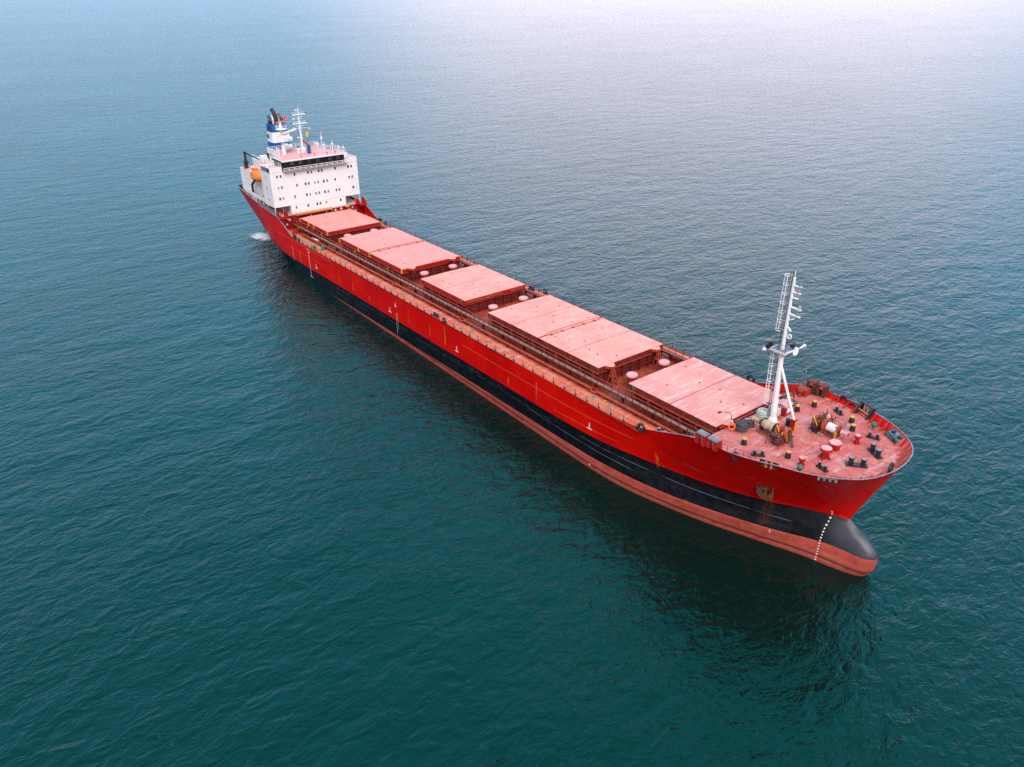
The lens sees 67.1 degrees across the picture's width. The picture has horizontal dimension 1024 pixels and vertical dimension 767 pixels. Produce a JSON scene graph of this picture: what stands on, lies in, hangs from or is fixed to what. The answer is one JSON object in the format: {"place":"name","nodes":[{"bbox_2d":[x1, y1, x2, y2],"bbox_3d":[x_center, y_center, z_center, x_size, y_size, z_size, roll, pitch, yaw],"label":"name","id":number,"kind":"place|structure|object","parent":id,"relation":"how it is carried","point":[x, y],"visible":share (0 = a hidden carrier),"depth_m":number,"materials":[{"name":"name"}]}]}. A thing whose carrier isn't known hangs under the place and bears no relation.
{"place":"outdoors","nodes":[
{"label":"outdoors","id":0,"kind":"place"},
{"bbox_2d":[0,0,1023,766],"bbox_3d":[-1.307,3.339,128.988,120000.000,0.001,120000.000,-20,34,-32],"label":"water","id":1,"kind":"structure","parent":0,"point":[266,502],"depth_m":135.37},
{"bbox_2d":[252,233,269,239],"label":"foam","id":2,"kind":"object","parent":1,"relation":"on","point":[260,235],"visible":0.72,"depth_m":207.68,"materials":[{"name":"white"}]},
{"bbox_2d":[237,107,913,575],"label":"cargo ship","id":3,"kind":"object","parent":1,"relation":"on","point":[639,413],"visible":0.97,"depth_m":112.88,"materials":[{"name":"paint"}]},
{"bbox_2d":[247,166,261,181],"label":"lifeboat","id":4,"kind":"object","parent":3,"relation":"hanging from","point":[255,174],"visible":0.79,"depth_m":193.35,"materials":[{"name":"orange plastic"}]},
{"bbox_2d":[259,202,276,215],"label":"gangway","id":5,"kind":"object","parent":3,"relation":"on","point":[269,209],"visible":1,"depth_m":189.46,"materials":[{"name":"grey paint"}]},
{"bbox_2d":[728,420,735,430],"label":"lifebuoy","id":6,"kind":"object","parent":3,"relation":"on","point":[729,428],"visible":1,"depth_m":95.28,"materials":[{"name":"orange plastic"}]},
{"bbox_2d":[734,420,748,434],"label":"rope coil","id":7,"kind":"object","parent":3,"relation":"on","point":[741,427],"visible":1,"depth_m":95.11,"materials":[{"name":"grey fabric"}]},
{"bbox_2d":[744,417,754,428],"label":"rope coil","id":8,"kind":"object","parent":3,"relation":"on","point":[750,422],"visible":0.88,"depth_m":96.19,"materials":[{"name":"grey fabric"}]},
{"bbox_2d":[755,407,769,418],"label":"rope coil","id":9,"kind":"object","parent":3,"relation":"on","point":[761,413],"visible":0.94,"depth_m":97.90,"materials":[{"name":"white fabric"}]},
{"bbox_2d":[756,486,773,500],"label":"anchor","id":10,"kind":"object","parent":3,"relation":"attached to","point":[763,495],"visible":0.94,"depth_m":92.95,"materials":[{"name":"brown metal"}]},
{"bbox_2d":[769,404,780,416],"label":"rope coil","id":11,"kind":"object","parent":3,"relation":"on","point":[778,412],"visible":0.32,"depth_m":98.36,"materials":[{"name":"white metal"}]},
{"bbox_2d":[778,399,793,416],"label":"deck box","id":12,"kind":"object","parent":3,"relation":"on","point":[783,404],"visible":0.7,"depth_m":98.53,"materials":[{"name":"red paint"}]},
{"bbox_2d":[783,397,798,405],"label":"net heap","id":13,"kind":"object","parent":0,"point":[794,402],"visible":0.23,"depth_m":101.39,"materials":[{"name":"grey paint"}]}
]}

